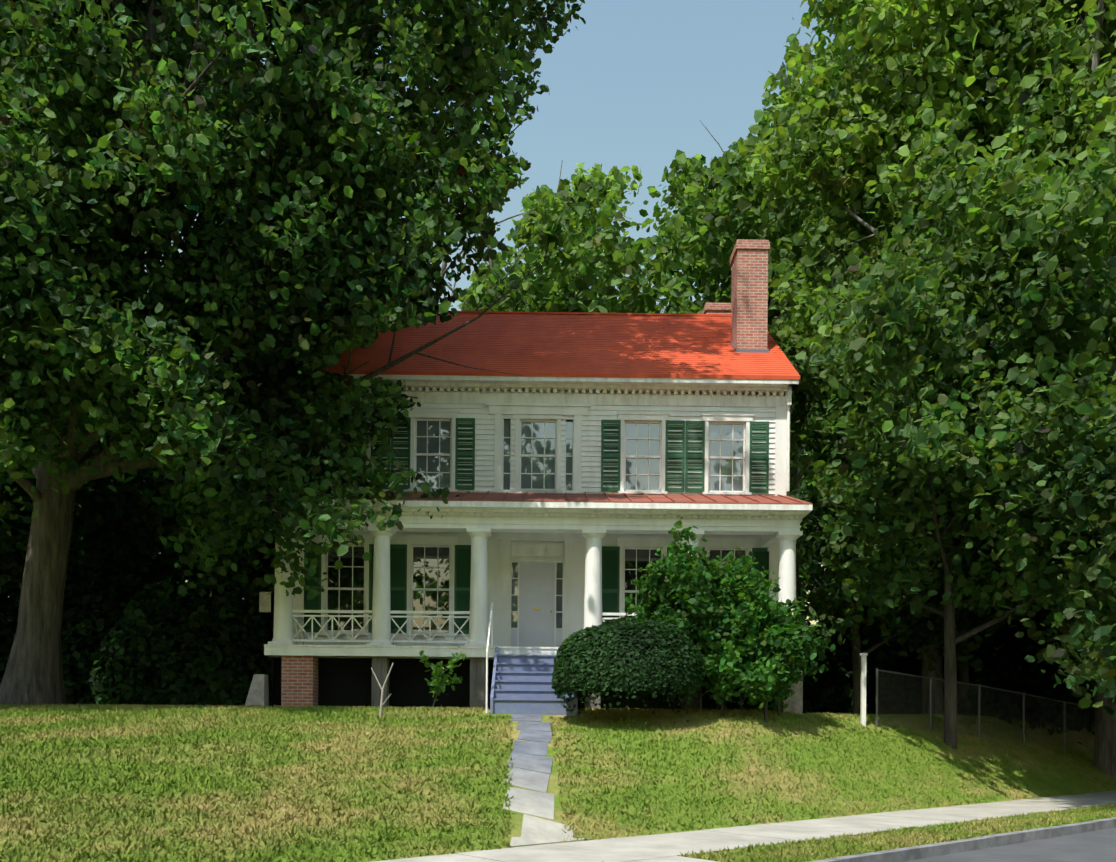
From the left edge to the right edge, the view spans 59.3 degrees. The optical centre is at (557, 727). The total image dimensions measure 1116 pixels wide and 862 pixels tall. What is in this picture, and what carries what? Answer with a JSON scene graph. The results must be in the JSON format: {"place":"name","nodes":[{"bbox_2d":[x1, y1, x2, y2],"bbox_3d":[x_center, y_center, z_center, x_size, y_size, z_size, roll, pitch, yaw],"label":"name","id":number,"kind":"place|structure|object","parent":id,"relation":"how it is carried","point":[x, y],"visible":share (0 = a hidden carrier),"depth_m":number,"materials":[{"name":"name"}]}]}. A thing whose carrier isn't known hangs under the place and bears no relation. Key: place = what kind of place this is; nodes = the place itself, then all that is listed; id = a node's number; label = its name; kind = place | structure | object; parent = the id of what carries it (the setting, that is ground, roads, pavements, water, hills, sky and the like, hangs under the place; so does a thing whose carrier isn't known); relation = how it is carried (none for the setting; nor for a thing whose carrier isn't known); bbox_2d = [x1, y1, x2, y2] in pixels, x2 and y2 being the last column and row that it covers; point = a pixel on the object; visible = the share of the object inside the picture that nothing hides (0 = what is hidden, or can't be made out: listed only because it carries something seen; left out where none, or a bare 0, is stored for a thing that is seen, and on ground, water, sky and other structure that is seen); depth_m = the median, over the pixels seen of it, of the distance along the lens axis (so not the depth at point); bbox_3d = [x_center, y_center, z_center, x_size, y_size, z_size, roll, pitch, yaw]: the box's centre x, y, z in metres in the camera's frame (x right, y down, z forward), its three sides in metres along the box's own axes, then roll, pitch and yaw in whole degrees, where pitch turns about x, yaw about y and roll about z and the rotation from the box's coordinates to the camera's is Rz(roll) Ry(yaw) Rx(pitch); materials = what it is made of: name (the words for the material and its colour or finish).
{"place":"outdoors","nodes":[
{"label":"outdoors","id":0,"kind":"place"},
{"bbox_2d":[8,0,932,624],"label":"sky","id":1,"kind":"structure","parent":0,"point":[635,83],"materials":[{"name":"blue"}]},
{"bbox_2d":[503,714,591,847],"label":"garden path","id":2,"kind":"structure","parent":0,"point":[530,770],"depth_m":14.65,"materials":[{"name":"grey concrete"}]},
{"bbox_2d":[0,703,1115,861],"bbox_3d":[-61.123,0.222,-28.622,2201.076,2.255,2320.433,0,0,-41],"label":"ground","id":3,"kind":"structure","parent":0,"point":[553,787],"depth_m":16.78,"materials":[{"name":"green plant"}]},
{"bbox_2d":[0,538,176,704],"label":"dark shrub","id":4,"kind":"object","parent":3,"relation":"on","point":[127,591],"depth_m":25.28,"materials":[{"name":"green plant"}]},
{"bbox_2d":[69,474,180,587],"bbox_3d":[-17.391,-9.038,35.581,8.996,12.568,8.231,0,0,-42],"label":"tree","id":5,"kind":"object","parent":3,"relation":"on","point":[89,489],"depth_m":34.14,"materials":[{"name":"green plant"}]},
{"bbox_2d":[65,448,261,603],"bbox_3d":[-13.688,-6.849,35.494,10.466,13.157,8.561,0,0,1],"label":"tree","id":6,"kind":"object","parent":3,"relation":"on","point":[78,535],"depth_m":33.74,"materials":[{"name":"green plant"}]},
{"bbox_2d":[88,576,273,706],"bbox_3d":[-8.879,-1.033,25.226,5.215,5.552,4.351,0,0,1],"label":"dark shrub","id":7,"kind":"object","parent":3,"relation":"on","point":[189,614],"depth_m":23.58,"materials":[{"name":"green plant"}]},
{"bbox_2d":[141,394,286,634],"bbox_3d":[-8.063,-5.100,26.919,7.010,9.730,8.463,0,0,1],"label":"tree","id":8,"kind":"object","parent":3,"relation":"on","point":[245,577],"depth_m":25.26,"materials":[{"name":"green plant"}]},
{"bbox_2d":[0,0,585,705],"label":"tree","id":9,"kind":"object","parent":3,"relation":"on","point":[72,260],"depth_m":18.62,"materials":[{"name":"green plant"}]},
{"bbox_2d":[371,663,393,716],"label":"broken sapling","id":10,"kind":"object","parent":3,"relation":"on","point":[381,700],"visible":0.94,"depth_m":18.81,"materials":[{"name":"grey plant"}]},
{"bbox_2d":[419,645,465,706],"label":"shrub","id":11,"kind":"object","parent":3,"relation":"on","point":[440,671],"depth_m":21.33,"materials":[{"name":"green plant"}]},
{"bbox_2d":[415,88,598,311],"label":"tree","id":12,"kind":"object","parent":3,"relation":"on","point":[544,239],"depth_m":40.24,"materials":[{"name":"green plant"}]},
{"bbox_2d":[245,239,812,715],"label":"house","id":13,"kind":"structure","parent":3,"relation":"on","point":[583,463],"depth_m":23.82,"materials":[{"name":"white paint"}]},
{"bbox_2d":[429,160,691,312],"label":"tree","id":14,"kind":"object","parent":3,"relation":"on","point":[599,180],"depth_m":45.06,"materials":[{"name":"green plant"}]},
{"bbox_2d":[551,617,705,723],"bbox_3d":[1.393,-0.975,19.499,3.048,2.540,2.411,0,0,1],"label":"round shrub","id":15,"kind":"object","parent":3,"relation":"on","point":[685,672],"depth_m":18.67,"materials":[{"name":"green plant"}]},
{"bbox_2d":[625,548,698,709],"bbox_3d":[2.248,-1.999,21.032,2.496,3.484,2.018,0,0,1],"label":"loose shrub","id":16,"kind":"object","parent":3,"relation":"on","point":[657,583],"depth_m":20.52,"materials":[{"name":"green plant"}]},
{"bbox_2d":[649,517,762,710],"bbox_3d":[3.084,-2.250,20.171,2.650,4.046,2.543,0,0,1],"label":"loose shrub","id":17,"kind":"object","parent":3,"relation":"on","point":[691,572],"depth_m":19.85,"materials":[{"name":"green plant"}]},
{"bbox_2d":[684,603,765,716],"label":"loose shrub","id":18,"kind":"object","parent":3,"relation":"on","point":[727,653],"depth_m":19.66,"materials":[{"name":"green plant"}]},
{"bbox_2d":[563,15,923,526],"bbox_3d":[7.027,-14.980,40.982,16.450,29.720,14.016,0,0,1],"label":"tree","id":19,"kind":"object","parent":3,"relation":"on","point":[731,204],"depth_m":36.73,"materials":[{"name":"green plant"}]},
{"bbox_2d":[694,547,804,710],"bbox_3d":[3.916,-2.086,20.716,2.577,3.683,2.675,0,0,1],"label":"loose shrub","id":20,"kind":"object","parent":3,"relation":"on","point":[750,576],"depth_m":19.89,"materials":[{"name":"green plant"}]},
{"bbox_2d":[735,613,816,722],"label":"loose shrub","id":21,"kind":"object","parent":3,"relation":"on","point":[770,674],"depth_m":19.83,"materials":[{"name":"green plant"}]},
{"bbox_2d":[637,0,935,601],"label":"tree","id":22,"kind":"object","parent":3,"relation":"on","point":[658,213],"depth_m":48.25,"materials":[{"name":"green plant"}]},
{"bbox_2d":[752,596,835,715],"bbox_3d":[4.743,-1.537,20.742,2.322,2.757,2.140,0,0,1],"label":"loose shrub","id":23,"kind":"object","parent":3,"relation":"on","point":[809,648],"depth_m":20.79,"materials":[{"name":"green plant"}]},
{"bbox_2d":[786,379,830,630],"bbox_3d":[10.765,-6.503,37.854,9.485,12.756,9.463,0,0,1],"label":"tree","id":24,"kind":"object","parent":3,"relation":"on","point":[807,528],"depth_m":36.71,"materials":[{"name":"green plant"}]},
{"bbox_2d":[800,440,830,605],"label":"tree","id":25,"kind":"object","parent":3,"relation":"on","point":[811,471],"depth_m":63.69,"materials":[{"name":"green plant"}]},
{"bbox_2d":[768,6,923,529],"bbox_3d":[12.236,-13.285,37.341,12.170,26.388,11.594,0,0,1],"label":"tree","id":26,"kind":"object","parent":3,"relation":"on","point":[804,401],"depth_m":37.59,"materials":[{"name":"green plant"}]},
{"bbox_2d":[803,622,920,714],"bbox_3d":[9.473,-0.929,31.213,5.497,5.442,4.838,0,0,1],"label":"dark shrub","id":27,"kind":"object","parent":3,"relation":"on","point":[814,697],"depth_m":29.24,"materials":[{"name":"green plant"}]},
{"bbox_2d":[860,653,867,726],"bbox_3d":[7.030,-0.792,22.581,0.140,1.850,0.140,0,0,1],"label":"white post","id":28,"kind":"object","parent":3,"relation":"on","point":[863,693],"visible":0.82,"depth_m":22.53,"materials":[{"name":"paint"}]},
{"bbox_2d":[768,322,1047,714],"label":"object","id":29,"kind":"object","parent":3,"relation":"on","point":[892,578],"depth_m":23.91,"materials":[{"name":"green plant"}]},
{"bbox_2d":[744,0,1108,714],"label":"tree","id":30,"kind":"object","parent":3,"relation":"on","point":[835,133],"depth_m":29.48,"materials":[{"name":"green plant"}]},
{"bbox_2d":[768,0,1115,484],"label":"tree","id":31,"kind":"object","parent":3,"relation":"on","point":[1081,34],"depth_m":28.23,"materials":[{"name":"green plant"}]},
{"bbox_2d":[1039,347,1115,606],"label":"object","id":32,"kind":"object","parent":31,"relation":"attached to","point":[1112,352],"visible":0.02,"depth_m":22.36,"materials":[{"name":"green plant"}]},
{"bbox_2d":[770,112,1115,748],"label":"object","id":33,"kind":"object","parent":3,"relation":"on","point":[870,345],"depth_m":20.36,"materials":[{"name":"green plant"}]},
{"bbox_2d":[802,243,1101,714],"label":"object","id":34,"kind":"object","parent":3,"relation":"on","point":[865,260],"depth_m":27.23,"materials":[{"name":"green plant"}]},
{"bbox_2d":[825,132,1115,720],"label":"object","id":35,"kind":"object","parent":3,"relation":"on","point":[1067,496],"depth_m":20.09,"materials":[{"name":"green plant"}]},
{"bbox_2d":[875,669,1093,749],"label":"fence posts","id":36,"kind":"object","parent":3,"relation":"on","point":[979,694],"visible":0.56,"depth_m":25.14,"materials":[{"name":"grey metal"}]},
{"bbox_2d":[878,671,1093,751],"bbox_3d":[13.330,-0.137,26.881,14.264,2.301,0.001,0,0,-34],"label":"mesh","id":37,"kind":"object","parent":3,"relation":"on","point":[981,712],"visible":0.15,"depth_m":25.32,"materials":[{"name":"grey metal"}]},
{"bbox_2d":[866,0,1115,778],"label":"tree","id":38,"kind":"object","parent":3,"relation":"on","point":[1013,121],"depth_m":26.76,"materials":[{"name":"green plant"}]},
{"bbox_2d":[966,0,1115,275],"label":"tree","id":39,"kind":"object","parent":3,"relation":"on","point":[1077,54],"depth_m":25.41,"materials":[{"name":"green plant"}]},
{"bbox_2d":[1011,607,1094,745],"bbox_3d":[16.294,-0.862,30.659,7.099,6.230,5.627,0,0,1],"label":"dark shrub","id":40,"kind":"object","parent":3,"relation":"on","point":[1088,727],"depth_m":28.80,"materials":[{"name":"green plant"}]},
{"bbox_2d":[1036,610,1077,651],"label":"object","id":41,"kind":"object","parent":3,"relation":"on","point":[1044,618],"visible":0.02,"depth_m":28.74,"materials":[{"name":"green plant"}]},
{"bbox_2d":[1052,589,1115,714],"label":"tree","id":42,"kind":"object","parent":3,"relation":"on","point":[1093,684],"depth_m":25.49,"materials":[{"name":"green plant"}]},
{"bbox_2d":[373,791,1115,861],"bbox_3d":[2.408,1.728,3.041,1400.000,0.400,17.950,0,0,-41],"label":"sidewalk","id":43,"kind":"structure","parent":0,"point":[1092,841],"depth_m":13.76,"materials":[{"name":"concrete"}]},
{"bbox_2d":[796,506,875,649],"bbox_3d":[8.202,-4.081,31.017,5.043,7.875,5.788,0,0,1],"label":"tree","id":44,"kind":"object","parent":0,"point":[798,583],"depth_m":31.24,"materials":[{"name":"green plant"}]},
{"bbox_2d":[802,477,973,675],"bbox_3d":[10.159,-4.792,30.261,5.812,9.420,9.038,0,0,1],"label":"tree","id":45,"kind":"object","parent":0,"point":[867,630],"depth_m":29.03,"materials":[{"name":"green plant"}]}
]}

